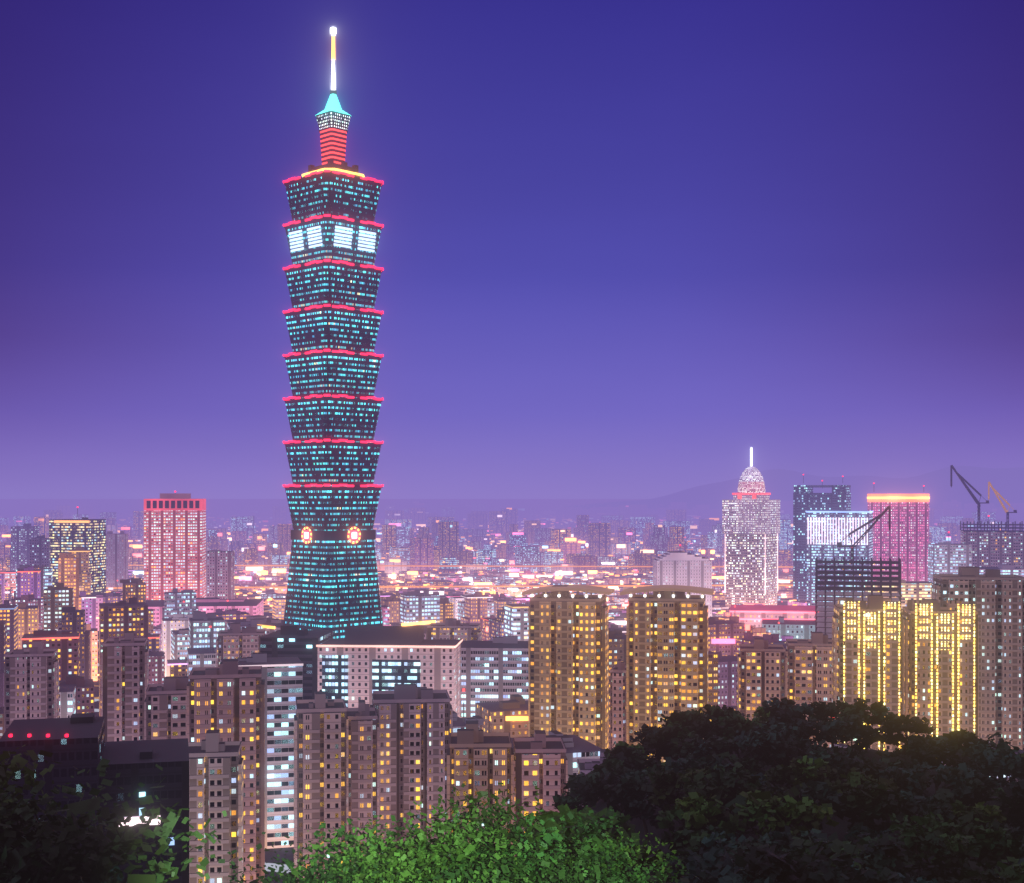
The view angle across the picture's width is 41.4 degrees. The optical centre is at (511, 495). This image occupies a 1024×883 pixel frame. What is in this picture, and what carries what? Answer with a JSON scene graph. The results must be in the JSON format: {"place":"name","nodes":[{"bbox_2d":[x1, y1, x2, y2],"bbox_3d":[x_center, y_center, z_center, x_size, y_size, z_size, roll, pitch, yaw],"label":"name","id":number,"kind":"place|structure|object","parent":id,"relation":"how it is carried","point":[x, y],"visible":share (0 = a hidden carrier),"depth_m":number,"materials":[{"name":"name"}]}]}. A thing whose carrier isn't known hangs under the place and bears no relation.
{"place":"outdoors","nodes":[
{"label":"outdoors","id":0,"kind":"place"},
{"bbox_2d":[0,499,1005,882],"bbox_3d":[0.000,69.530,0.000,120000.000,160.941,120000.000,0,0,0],"label":"ground","id":1,"kind":"structure","parent":0,"point":[840,829],"depth_m":1320.64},
{"bbox_2d":[0,745,226,882],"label":"edge trees","id":2,"kind":"object","parent":1,"relation":"on","point":[26,856],"visible":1,"depth_m":16.72,"materials":[{"name":"green plant"}]},
{"bbox_2d":[283,27,383,638],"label":"skyscraper","id":3,"kind":"structure","parent":1,"relation":"on","point":[333,403],"depth_m":1030.70,"materials":[{"name":"teal glass"}]},
{"bbox_2d":[218,783,688,882],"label":"trees","id":4,"kind":"object","parent":1,"relation":"on","point":[457,857],"visible":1,"depth_m":30.70,"materials":[{"name":"green plant"}]},
{"bbox_2d":[0,499,1023,848],"bbox_3d":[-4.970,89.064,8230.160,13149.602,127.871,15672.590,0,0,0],"label":"city blocks","id":5,"kind":"structure","parent":1,"relation":"on","point":[516,547],"depth_m":2082.32,"materials":[{"name":"concrete"}]},
{"bbox_2d":[0,447,1023,882],"bbox_3d":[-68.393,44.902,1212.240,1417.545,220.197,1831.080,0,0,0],"label":"buildings","id":6,"kind":"structure","parent":1,"relation":"on","point":[356,665],"depth_m":1497.72,"materials":[{"name":"concrete"}]},
{"bbox_2d":[77,474,988,578],"bbox_3d":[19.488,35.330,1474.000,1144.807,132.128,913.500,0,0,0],"label":"roof masts and beacons","id":7,"kind":"object","parent":6,"relation":"on","point":[679,545],"visible":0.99,"depth_m":1679.95,"materials":[{"name":"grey metal"}]},
{"bbox_2d":[950,465,1016,527],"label":"tower cranes","id":8,"kind":"object","parent":6,"relation":"on","point":[961,478],"visible":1,"depth_m":1658.29,"materials":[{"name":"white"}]},
{"bbox_2d":[0,697,1023,882],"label":"trees","id":9,"kind":"object","parent":1,"relation":"on","point":[945,837],"visible":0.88,"depth_m":203.09,"materials":[{"name":"green plant"}]},
{"bbox_2d":[4,566,1023,882],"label":"apartment buildings","id":10,"kind":"structure","parent":1,"relation":"on","point":[948,658],"depth_m":560.59,"materials":[{"name":"beige concrete"}]},
{"bbox_2d":[815,506,900,638],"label":"steel frame tower","id":11,"kind":"structure","parent":1,"relation":"on","point":[823,622],"depth_m":1014.11,"materials":[{"name":"grey"}]},
{"bbox_2d":[0,0,1023,498],"label":"sky","id":12,"kind":"structure","parent":0,"point":[627,249],"materials":[{"name":"purple"}]},
{"bbox_2d":[97,466,1023,510],"bbox_3d":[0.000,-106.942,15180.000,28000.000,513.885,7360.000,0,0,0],"label":"distant mountains","id":13,"kind":"structure","parent":0,"point":[1007,484],"depth_m":12050.64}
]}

